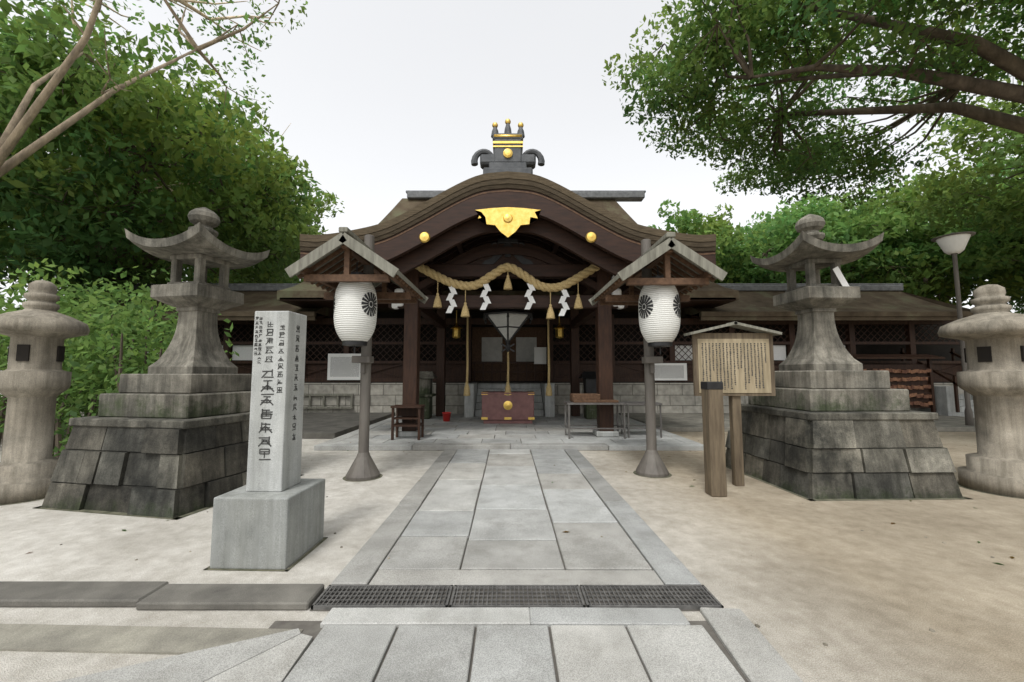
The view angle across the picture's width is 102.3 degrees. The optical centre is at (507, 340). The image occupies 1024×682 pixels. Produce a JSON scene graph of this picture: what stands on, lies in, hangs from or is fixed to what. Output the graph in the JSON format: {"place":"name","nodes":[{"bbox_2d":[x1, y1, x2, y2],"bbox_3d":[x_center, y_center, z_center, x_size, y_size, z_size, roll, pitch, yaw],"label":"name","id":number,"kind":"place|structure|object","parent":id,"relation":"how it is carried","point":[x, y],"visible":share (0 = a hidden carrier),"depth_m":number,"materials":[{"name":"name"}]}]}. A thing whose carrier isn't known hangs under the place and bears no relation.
{"place":"outdoors","nodes":[
{"label":"outdoors","id":0,"kind":"place"},
{"bbox_2d":[0,394,1023,681],"bbox_3d":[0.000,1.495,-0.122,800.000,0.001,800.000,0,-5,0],"label":"sand ground","id":1,"kind":"structure","parent":0,"point":[798,580],"depth_m":3.32,"materials":[{"name":"sand"}]},
{"bbox_2d":[0,280,89,504],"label":"stone lantern","id":2,"kind":"object","parent":1,"relation":"on","point":[35,385],"visible":0.94,"depth_m":5.04,"materials":[{"name":"stone"}]},
{"bbox_2d":[7,344,64,361],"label":"lantern windows","id":3,"kind":"structure","parent":2,"relation":"attached to","point":[22,352],"depth_m":5.04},
{"bbox_2d":[0,217,98,297],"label":"tree","id":4,"kind":"object","parent":1,"relation":"on","point":[6,225],"visible":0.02,"depth_m":16.29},
{"bbox_2d":[0,258,173,455],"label":"bush","id":5,"kind":"object","parent":1,"relation":"on","point":[22,291],"depth_m":7.91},
{"bbox_2d":[0,293,177,452],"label":"bush","id":6,"kind":"object","parent":1,"relation":"on","point":[86,343],"depth_m":7.60,"materials":[{"name":"plant"}]},
{"bbox_2d":[0,278,177,410],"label":"bush","id":7,"kind":"object","parent":1,"relation":"on","point":[79,287],"depth_m":10.74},
{"bbox_2d":[0,266,182,435],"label":"bush","id":8,"kind":"object","parent":1,"relation":"on","point":[133,313],"depth_m":9.71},
{"bbox_2d":[0,285,238,456],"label":"bush","id":9,"kind":"object","parent":1,"relation":"on","point":[126,367],"depth_m":7.13,"materials":[{"name":"plant"}]},
{"bbox_2d":[1,51,278,292],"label":"tree","id":10,"kind":"object","parent":1,"relation":"on","point":[211,196],"depth_m":22.27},
{"bbox_2d":[42,412,249,517],"bbox_3d":[-4.189,1.452,5.455,1.914,0.990,1.922,-1,-5,11],"label":"stone lantern base","id":11,"kind":"object","parent":1,"relation":"on","point":[163,467],"visible":0.66,"depth_m":4.62,"materials":[{"name":"stone"}]},
{"bbox_2d":[98,207,269,418],"bbox_3d":[-4.200,-0.447,5.605,1.300,2.820,1.300,-1,-5,11],"label":"stone lantern","id":12,"kind":"object","parent":11,"relation":"on","point":[193,371],"visible":0.98,"depth_m":5.30,"materials":[{"name":"stone"}]},
{"bbox_2d":[0,624,302,654],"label":"slab","id":13,"kind":"structure","parent":1,"relation":"on","point":[99,639],"depth_m":2.33,"materials":[{"name":"stone"}]},
{"bbox_2d":[0,0,307,177],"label":"tree","id":14,"kind":"object","parent":1,"relation":"on","point":[18,125],"depth_m":9.95,"materials":[{"name":"plant"}]},
{"bbox_2d":[0,581,323,609],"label":"kerb line","id":15,"kind":"object","parent":1,"relation":"on","point":[152,595],"visible":1,"depth_m":2.72,"materials":[{"name":"stone"}]},
{"bbox_2d":[0,0,344,305],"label":"tree","id":16,"kind":"object","parent":1,"relation":"on","point":[140,126],"depth_m":13.01,"materials":[{"name":"plant"}]},
{"bbox_2d":[75,123,338,282],"bbox_3d":[-18.844,-4.593,27.573,14.339,16.668,16.219,0,-5,0],"label":"tree","id":17,"kind":"object","parent":1,"relation":"on","point":[324,198],"depth_m":27.04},
{"bbox_2d":[210,478,324,569],"bbox_3d":[-2.000,1.519,3.508,0.620,0.540,0.640,0,-5,0],"label":"pillar pedestal","id":18,"kind":"object","parent":1,"relation":"on","point":[283,530],"visible":0.88,"depth_m":3.21,"materials":[{"name":"stone"}]},
{"bbox_2d":[246,311,306,491],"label":"stone pillar","id":19,"kind":"structure","parent":18,"relation":"on","point":[280,471],"depth_m":3.46,"materials":[{"name":"stone"}]},
{"bbox_2d":[254,317,299,459],"bbox_3d":[-1.960,0.391,3.480,0.343,1.195,0.142,3,-5,-30],"label":"engraved inscription","id":20,"kind":"object","parent":19,"relation":"attached to","point":[267,413],"visible":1,"depth_m":3.46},
{"bbox_2d":[285,227,428,303],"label":"lantern roof","id":21,"kind":"structure","parent":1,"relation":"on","point":[348,237],"depth_m":5.31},
{"bbox_2d":[333,262,376,353],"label":"lantern fittings","id":22,"kind":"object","parent":21,"relation":"attached to","point":[355,343],"depth_m":5.64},
{"bbox_2d":[298,244,422,303],"bbox_3d":[-2.130,-0.938,6.297,1.352,0.610,1.900,0,-5,0],"label":"roof frame","id":23,"kind":"object","parent":21,"relation":"attached to","point":[328,280],"visible":0.68,"depth_m":5.69,"materials":[{"name":"wood"}]},
{"bbox_2d":[345,234,379,480],"bbox_3d":[-2.130,0.189,6.205,0.480,3.630,0.480,0,-5,0],"label":"pole lantern","id":24,"kind":"object","parent":1,"relation":"on","point":[363,467],"visible":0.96,"depth_m":6.06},
{"bbox_2d":[334,282,376,341],"bbox_3d":[-2.130,-0.438,5.774,0.570,0.910,0.570,0,-5,0],"label":"paper lantern","id":25,"kind":"object","parent":24,"relation":"attached to","point":[353,321],"visible":0.88,"depth_m":5.54,"materials":[{"name":"paper"}]},
{"bbox_2d":[58,449,802,681],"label":"path slabs","id":26,"kind":"structure","parent":1,"relation":"on","point":[512,539],"depth_m":2.53,"materials":[{"name":"stone"}]},
{"bbox_2d":[268,450,747,681],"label":"path joint bed","id":27,"kind":"object","parent":1,"relation":"on","point":[312,628],"visible":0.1,"depth_m":2.43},
{"bbox_2d":[314,414,703,450],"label":"platform slabs","id":28,"kind":"structure","parent":1,"relation":"on","point":[549,433],"depth_m":9.20,"materials":[{"name":"stone"}]},
{"bbox_2d":[390,405,424,439],"bbox_3d":[-2.200,1.782,9.085,0.660,0.720,0.460,0,-5,0],"label":"wooden stand","id":29,"kind":"object","parent":28,"relation":"on","point":[409,411],"visible":1,"depth_m":9.09,"materials":[{"name":"brown wood"}]},
{"bbox_2d":[419,393,435,418],"bbox_3d":[-2.750,2.093,13.274,0.750,0.780,0.650,0,-5,0],"label":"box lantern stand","id":30,"kind":"object","parent":28,"relation":"on","point":[425,400],"visible":0.51,"depth_m":13.03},
{"bbox_2d":[419,371,436,393],"bbox_3d":[-2.750,1.345,13.335,0.840,0.720,0.680,0,-5,0],"label":"box lantern body","id":31,"kind":"object","parent":28,"relation":"on","point":[426,382],"visible":0.59,"depth_m":13.11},
{"bbox_2d":[442,412,450,420],"bbox_3d":[-1.850,2.287,12.456,0.280,0.260,0.280,0,-5,0],"label":"red bucket","id":32,"kind":"object","parent":28,"relation":"on","point":[446,416],"visible":1,"depth_m":12.36,"materials":[{"name":"plastic"}]},
{"bbox_2d":[402,269,613,430],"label":"porch posts","id":33,"kind":"object","parent":28,"relation":"on","point":[604,357],"visible":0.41,"depth_m":9.56,"materials":[{"name":"wood"}]},
{"bbox_2d":[415,263,599,291],"bbox_3d":[-0.006,-1.501,9.543,4.417,0.753,0.211,0,-5,0],"label":"shimenawa rope","id":34,"kind":"object","parent":33,"relation":"attached to","point":[514,269],"visible":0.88,"depth_m":9.46,"materials":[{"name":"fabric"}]},
{"bbox_2d":[446,283,569,315],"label":"paper streamers","id":35,"kind":"object","parent":34,"relation":"hanging from","point":[527,294],"visible":1,"depth_m":9.47,"materials":[{"name":"white paper"}]},
{"bbox_2d":[433,271,582,318],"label":"straw tassels","id":36,"kind":"object","parent":34,"relation":"hanging from","point":[507,286],"visible":1,"depth_m":9.44,"materials":[{"name":"fabric"}]},
{"bbox_2d":[392,275,623,308],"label":"porch beam noses","id":37,"kind":"object","parent":33,"relation":"attached to","point":[615,292],"visible":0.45,"depth_m":9.64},
{"bbox_2d":[451,310,564,338],"bbox_3d":[0.000,-0.593,12.572,3.620,0.980,1.164,0,-5,0],"label":"hanging lantern","id":38,"kind":"object","parent":33,"relation":"hanging from","point":[559,328],"visible":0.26,"depth_m":12.88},
{"bbox_2d":[388,242,630,327],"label":"porch beams","id":39,"kind":"structure","parent":33,"relation":"on","point":[469,264],"depth_m":9.70,"materials":[{"name":"wood"}]},
{"bbox_2d":[463,309,551,395],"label":"bell ropes","id":40,"kind":"object","parent":39,"relation":"hanging from","point":[507,389],"visible":0.91,"depth_m":11.94,"materials":[{"name":"fabric"}]},
{"bbox_2d":[375,217,640,294],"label":"karahafu ribs","id":41,"kind":"object","parent":39,"relation":"on","point":[480,240],"visible":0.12,"depth_m":11.05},
{"bbox_2d":[483,238,532,263],"bbox_3d":[0.000,-2.118,9.854,1.297,0.640,0.200,0,-5,0],"label":"gable carving","id":42,"kind":"object","parent":39,"relation":"on","point":[508,242],"visible":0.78,"depth_m":9.78},
{"bbox_2d":[387,242,639,310],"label":"karahafu ceiling","id":43,"kind":"structure","parent":33,"relation":"on","point":[543,242],"depth_m":15.41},
{"bbox_2d":[300,171,715,254],"bbox_3d":[0.000,-2.666,8.504,8.500,1.686,0.080,0,-5,0],"label":"karahafu thatch edge","id":44,"kind":"object","parent":43,"relation":"attached to","point":[511,180],"visible":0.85,"depth_m":8.47,"materials":[{"name":"wood"}]},
{"bbox_2d":[300,188,715,275],"bbox_3d":[0.000,-2.144,8.697,8.500,2.146,0.450,0,-5,0],"label":"bargeboard","id":45,"kind":"object","parent":44,"relation":"attached to","point":[550,211],"visible":0.51,"depth_m":8.53,"materials":[{"name":"wood"}]},
{"bbox_2d":[419,207,596,242],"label":"karahafu gold fittings","id":46,"kind":"object","parent":45,"relation":"attached to","point":[507,222],"visible":0.92,"depth_m":8.49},
{"bbox_2d":[483,294,532,351],"bbox_3d":[0.000,-0.470,10.874,1.282,1.540,1.461,0,-5,0],"label":"hanging lantern frame","id":47,"kind":"object","parent":43,"relation":"hanging from","point":[508,311],"visible":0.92,"depth_m":10.59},
{"bbox_2d":[488,313,526,339],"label":"hanging lantern panels","id":48,"kind":"object","parent":47,"relation":"attached to","point":[499,320],"visible":0.7,"depth_m":10.54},
{"bbox_2d":[301,184,714,246],"bbox_3d":[0.000,-2.389,12.159,8.500,1.596,7.350,0,-5,0],"label":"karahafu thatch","id":49,"kind":"object","parent":43,"relation":"on","point":[533,186],"visible":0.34,"depth_m":8.50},
{"bbox_2d":[471,139,544,173],"bbox_3d":[0.000,-3.863,8.943,1.600,0.920,0.500,0,-5,0],"label":"ridge-end ornament","id":50,"kind":"object","parent":49,"relation":"on","point":[496,160],"visible":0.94,"depth_m":8.79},
{"bbox_2d":[491,123,524,140],"bbox_3d":[0.000,-4.530,8.997,0.740,0.440,0.300,0,-5,0],"label":"roof ornament","id":51,"kind":"object","parent":50,"relation":"on","point":[507,131],"visible":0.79,"depth_m":8.92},
{"bbox_2d":[492,119,523,136],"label":"gold finials","id":52,"kind":"object","parent":51,"relation":"on","point":[495,124],"visible":0.94,"depth_m":8.96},
{"bbox_2d":[493,141,522,157],"bbox_3d":[0.000,-4.062,8.934,0.640,0.375,0.400,0,-5,0],"label":"roof ridge ornament","id":53,"kind":"object","parent":50,"relation":"attached to","point":[507,153],"visible":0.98,"depth_m":8.78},
{"bbox_2d":[481,391,534,423],"bbox_3d":[0.000,1.944,12.182,1.540,0.900,0.790,0,-5,0],"label":"offering box","id":54,"kind":"object","parent":28,"relation":"on","point":[495,411],"visible":0.89,"depth_m":11.82,"materials":[{"name":"red wood"}]},
{"bbox_2d":[481,394,534,419],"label":"offertory box fittings","id":55,"kind":"object","parent":54,"relation":"attached to","point":[507,405],"visible":1,"depth_m":11.80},
{"bbox_2d":[398,429,618,436],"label":"stone pillar bases","id":56,"kind":"object","parent":28,"relation":"on","point":[596,432],"visible":0.7,"depth_m":9.26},
{"bbox_2d":[464,383,554,416],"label":"hall steps","id":57,"kind":"structure","parent":28,"relation":"on","point":[544,404],"depth_m":14.11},
{"bbox_2d":[579,371,595,392],"bbox_3d":[2.750,1.345,13.335,0.840,0.720,0.680,0,-5,0],"label":"box lantern body","id":58,"kind":"object","parent":28,"relation":"on","point":[589,381],"visible":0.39,"depth_m":13.12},
{"bbox_2d":[584,405,596,418],"bbox_3d":[2.750,2.093,13.274,0.750,0.780,0.650,0,-5,0],"label":"box lantern stand","id":59,"kind":"object","parent":28,"relation":"on","point":[590,411],"visible":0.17,"depth_m":13.02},
{"bbox_2d":[563,401,661,438],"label":"steel table frames","id":60,"kind":"structure","parent":28,"relation":"on","point":[620,403],"depth_m":9.18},
{"bbox_2d":[570,393,618,402],"bbox_3d":[1.945,1.292,9.376,1.010,0.185,0.500,0,-5,0],"label":"offering table top","id":61,"kind":"object","parent":60,"relation":"on","point":[584,397],"visible":0.95,"depth_m":9.18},
{"bbox_2d":[59,383,963,415],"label":"stone base wall","id":62,"kind":"structure","parent":1,"relation":"on","point":[670,397],"depth_m":14.88,"materials":[{"name":"stone"}]},
{"bbox_2d":[17,291,333,320],"bbox_3d":[-12.050,-1.290,17.131,10.900,1.650,6.060,0,-5,0],"label":"roof","id":63,"kind":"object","parent":62,"relation":"on","point":[254,301],"visible":0.25,"depth_m":15.07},
{"bbox_2d":[84,283,299,290],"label":"corridor roof ridge tiles","id":64,"kind":"object","parent":63,"relation":"on","point":[256,286],"visible":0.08,"depth_m":17.09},
{"bbox_2d":[156,314,325,320],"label":"rafter ends","id":65,"kind":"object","parent":63,"relation":"attached to","point":[318,316],"depth_m":14.64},
{"bbox_2d":[327,354,360,379],"bbox_3d":[-5.900,0.934,14.943,1.250,0.950,0.030,0,-5,0],"label":"notice","id":66,"kind":"object","parent":62,"relation":"attached to","point":[342,367],"visible":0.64,"depth_m":14.93,"materials":[{"name":"paper"}]},
{"bbox_2d":[277,198,738,311],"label":"hall roof","id":67,"kind":"structure","parent":62,"relation":"on","point":[306,290],"depth_m":13.92,"materials":[{"name":"wood"}]},
{"bbox_2d":[281,298,735,307],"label":"roof eaves","id":68,"kind":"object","parent":67,"relation":"attached to","point":[696,303],"depth_m":14.21,"materials":[{"name":"brown wood"}]},
{"bbox_2d":[472,327,546,380],"bbox_3d":[0.050,0.507,16.099,2.900,2.100,0.065,0,-5,0],"label":"hall inner screen","id":69,"kind":"object","parent":62,"relation":"attached to","point":[479,333],"visible":0.62,"depth_m":16.07,"materials":[{"name":"brown wood"}]},
{"bbox_2d":[482,337,536,361],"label":"paper notices","id":70,"kind":"object","parent":69,"relation":"attached to","point":[492,349],"visible":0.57,"depth_m":16.08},
{"bbox_2d":[534,347,545,363],"bbox_3d":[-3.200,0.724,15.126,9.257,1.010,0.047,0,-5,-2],"label":"notice","id":71,"kind":"object","parent":69,"relation":"attached to","point":[539,355],"visible":0.5,"depth_m":15.29,"materials":[{"name":"paper"}]},
{"bbox_2d":[136,314,961,381],"bbox_3d":[0.000,0.292,15.304,34.000,2.500,0.515,0,-5,0],"label":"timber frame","id":72,"kind":"object","parent":62,"relation":"on","point":[392,371],"visible":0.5,"depth_m":15.12,"materials":[{"name":"wood"}]},
{"bbox_2d":[136,345,844,359],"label":"hall plaster panels","id":73,"kind":"object","parent":72,"relation":"attached to","point":[244,352],"visible":0.11,"depth_m":15.21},
{"bbox_2d":[149,312,960,382],"bbox_3d":[0.000,0.170,15.663,36.000,3.000,1.250,0,-5,0],"label":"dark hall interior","id":74,"kind":"object","parent":62,"relation":"on","point":[935,350],"depth_m":16.20,"materials":[{"name":"wood"}]},
{"bbox_2d":[680,291,972,320],"bbox_3d":[11.450,-1.290,17.131,9.700,1.650,6.060,0,-5,0],"label":"roof","id":75,"kind":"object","parent":62,"relation":"on","point":[866,306],"visible":0.46,"depth_m":14.93,"materials":[{"name":"wood"}]},
{"bbox_2d":[716,283,902,290],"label":"corridor roof ridge tiles","id":76,"kind":"object","parent":75,"relation":"on","point":[783,286],"visible":0.53,"depth_m":17.09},
{"bbox_2d":[310,588,712,610],"bbox_3d":[0.060,1.723,2.759,2.640,0.004,0.280,0,-5,0],"label":"path drain channel","id":77,"kind":"object","parent":1,"relation":"on","point":[507,602],"visible":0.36,"depth_m":2.77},
{"bbox_2d":[311,585,723,609],"bbox_3d":[0.060,1.713,2.760,2.628,0.026,0.270,0,-5,0],"label":"path drain grate","id":78,"kind":"object","parent":77,"relation":"on","point":[317,605],"visible":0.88,"depth_m":2.76,"materials":[{"name":"metal"}]},
{"bbox_2d":[0,466,1023,571],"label":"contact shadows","id":79,"kind":"object","parent":1,"relation":"on","point":[197,511],"visible":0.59,"depth_m":4.58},
{"bbox_2d":[61,412,975,438],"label":"platform sides","id":80,"kind":"object","parent":1,"relation":"on","point":[324,425],"visible":0.22,"depth_m":11.91,"materials":[{"name":"stone"}]},
{"bbox_2d":[303,394,353,408],"bbox_3d":[-6.600,2.156,14.794,2.100,0.530,0.060,0,-5,0],"label":"railing","id":81,"kind":"object","parent":80,"relation":"on","point":[337,403],"visible":0.76,"depth_m":14.77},
{"bbox_2d":[26,432,1014,564],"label":"fallen leaves","id":82,"kind":"object","parent":1,"relation":"on","point":[1012,557],"visible":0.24,"depth_m":3.86,"materials":[{"name":"brown plant"}]},
{"bbox_2d":[60,424,993,645],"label":"ground pebbles","id":83,"kind":"object","parent":1,"relation":"on","point":[826,644],"visible":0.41,"depth_m":3.38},
{"bbox_2d":[636,239,668,477],"bbox_3d":[2.190,0.205,6.404,0.480,3.630,0.480,0,-5,0],"label":"pole lantern","id":84,"kind":"object","parent":1,"relation":"on","point":[651,464],"visible":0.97,"depth_m":6.26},
{"bbox_2d":[638,286,680,342],"bbox_3d":[2.190,-0.422,5.974,0.570,0.910,0.570,0,-5,0],"label":"paper lantern","id":85,"kind":"object","parent":84,"relation":"attached to","point":[661,322],"visible":0.79,"depth_m":5.74,"materials":[{"name":"paper"}]},
{"bbox_2d":[588,232,726,305],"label":"lantern roof","id":86,"kind":"structure","parent":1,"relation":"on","point":[667,241],"depth_m":5.51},
{"bbox_2d":[594,249,715,304],"bbox_3d":[2.190,-0.921,6.496,1.352,0.610,1.900,0,-5,0],"label":"frame","id":87,"kind":"object","parent":86,"relation":"attached to","point":[687,282],"visible":0.58,"depth_m":5.88,"materials":[{"name":"wood"}]},
{"bbox_2d":[639,266,680,353],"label":"lantern fittings","id":88,"kind":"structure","parent":86,"relation":"attached to","point":[660,344],"depth_m":5.82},
{"bbox_2d":[701,389,726,496],"bbox_3d":[2.600,1.266,5.205,0.190,1.320,0.190,0,-5,0],"label":"wooden post","id":89,"kind":"object","parent":1,"relation":"on","point":[714,445],"visible":0.86,"depth_m":5.12,"materials":[{"name":"wood"}]},
{"bbox_2d":[700,382,722,389],"bbox_3d":[2.600,0.568,5.261,0.200,0.100,0.200,0,-5,0],"label":"wood post cap","id":90,"kind":"object","parent":89,"relation":"on","point":[712,385],"visible":1,"depth_m":5.16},
{"bbox_2d":[647,199,784,282],"bbox_3d":[13.421,-2.831,31.119,12.091,13.760,13.136,0,-5,0],"label":"tree","id":91,"kind":"object","parent":1,"relation":"on","point":[720,226],"depth_m":27.57,"materials":[{"name":"plant"}]},
{"bbox_2d":[692,333,775,485],"bbox_3d":[3.100,0.928,5.670,1.100,2.070,0.128,0,-5,0],"label":"sign board frame","id":92,"kind":"object","parent":1,"relation":"on","point":[736,442],"visible":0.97,"depth_m":5.64,"materials":[{"name":"wood"}]},
{"bbox_2d":[684,321,781,335],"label":"signboard roof","id":93,"kind":"structure","parent":92,"relation":"on","point":[746,327],"depth_m":5.61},
{"bbox_2d":[697,339,771,392],"bbox_3d":[3.100,0.339,5.649,0.980,0.740,0.010,0,-5,0],"label":"sign panel","id":94,"kind":"object","parent":92,"relation":"attached to","point":[740,385],"visible":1,"depth_m":5.65,"materials":[{"name":"wood"}]},
{"bbox_2d":[702,343,765,389],"bbox_3d":[3.100,0.348,5.642,0.882,0.639,0.003,0,-5,0],"label":"writing","id":95,"kind":"object","parent":94,"relation":"on","point":[734,363],"visible":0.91,"depth_m":5.64},
{"bbox_2d":[716,179,932,282],"bbox_3d":[30.546,-4.697,41.529,21.746,19.114,20.559,0,-5,0],"label":"tree","id":96,"kind":"object","parent":1,"relation":"on","point":[746,228],"depth_m":39.96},
{"bbox_2d":[716,194,952,294],"bbox_3d":[21.009,-3.122,29.242,13.953,13.990,14.147,0,-5,0],"label":"tree","id":97,"kind":"object","parent":1,"relation":"on","point":[786,235],"depth_m":25.15,"materials":[{"name":"plant"}]},
{"bbox_2d":[725,404,962,498],"bbox_3d":[4.562,1.480,5.985,1.987,1.020,1.965,0,-5,0],"label":"stone lantern base","id":98,"kind":"object","parent":1,"relation":"on","point":[863,455],"visible":0.9,"depth_m":5.13,"materials":[{"name":"stone"}]},
{"bbox_2d":[748,214,909,411],"bbox_3d":[4.570,-0.476,6.139,1.384,2.905,1.384,0,-5,0],"label":"stone lantern","id":99,"kind":"object","parent":98,"relation":"on","point":[821,368],"visible":0.98,"depth_m":5.80,"materials":[{"name":"stone"}]},
{"bbox_2d":[833,266,848,285],"bbox_3d":[4.750,-0.887,5.871,0.248,0.360,0.006,0,-5,-3],"label":"lantern paper tag","id":100,"kind":"object","parent":99,"relation":"attached to","point":[840,276],"visible":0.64,"depth_m":5.87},
{"bbox_2d":[774,348,960,411],"bbox_3d":[12.822,1.441,14.631,8.125,2.500,1.988,0,-5,0],"label":"ema rack","id":101,"kind":"object","parent":1,"relation":"on","point":[903,356],"visible":0.41,"depth_m":14.25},
{"bbox_2d":[863,368,932,406],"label":"ema plaques","id":102,"kind":"object","parent":101,"relation":"hanging from","point":[911,387],"visible":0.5,"depth_m":14.13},
{"bbox_2d":[820,164,1023,307],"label":"tree","id":103,"kind":"object","parent":1,"relation":"on","point":[946,288],"depth_m":24.42,"materials":[{"name":"plant"}]},
{"bbox_2d":[919,386,974,417],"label":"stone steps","id":104,"kind":"structure","parent":1,"relation":"on","point":[944,400],"depth_m":14.05,"materials":[{"name":"stone"}]},
{"bbox_2d":[931,231,975,425],"bbox_3d":[12.600,-0.322,11.464,0.880,5.500,0.880,0,-5,0],"label":"street lamp pole","id":105,"kind":"object","parent":1,"relation":"on","point":[969,417],"visible":0.77,"depth_m":11.41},
{"bbox_2d":[936,234,970,254],"bbox_3d":[12.600,-2.699,11.657,0.700,0.470,0.700,0,-5,0],"label":"street lamp shade","id":106,"kind":"object","parent":105,"relation":"on","point":[952,244],"visible":0.97,"depth_m":11.50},
{"bbox_2d":[937,284,1023,497],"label":"stone lantern","id":107,"kind":"object","parent":1,"relation":"on","point":[995,461],"visible":0.99,"depth_m":5.31,"materials":[{"name":"stone"}]},
{"bbox_2d":[964,346,1023,362],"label":"lantern openings","id":108,"kind":"object","parent":107,"relation":"attached to","point":[984,354],"visible":0.48,"depth_m":5.40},
{"bbox_2d":[0,0,1023,370],"label":"sky","id":109,"kind":"structure","parent":0,"point":[381,100],"materials":[{"name":"white"}]},
{"bbox_2d":[406,190,645,201],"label":"roof ridge","id":110,"kind":"structure","parent":0,"point":[628,195],"depth_m":17.75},
{"bbox_2d":[655,363,686,379],"bbox_3d":[5.750,1.114,14.929,1.450,0.620,0.030,0,-5,0],"label":"notice","id":111,"kind":"object","parent":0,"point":[670,371],"visible":0.64,"depth_m":14.91,"materials":[{"name":"paper"}]},
{"bbox_2d":[602,0,1023,209],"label":"tree","id":112,"kind":"object","parent":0,"point":[773,13],"depth_m":11.86,"materials":[{"name":"plant"}]},
{"bbox_2d":[690,314,952,320],"bbox_3d":[11.450,-0.848,14.716,9.700,0.411,1.182,0,-5,0],"label":"roof eave","id":113,"kind":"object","parent":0,"point":[696,316],"depth_m":14.14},
{"bbox_2d":[867,50,1023,271],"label":"tree","id":114,"kind":"object","parent":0,"point":[1005,214],"depth_m":18.84,"materials":[{"name":"plant"}]},
{"bbox_2d":[933,143,1023,313],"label":"tree","id":115,"kind":"object","parent":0,"point":[1020,310],"depth_m":28.91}
]}

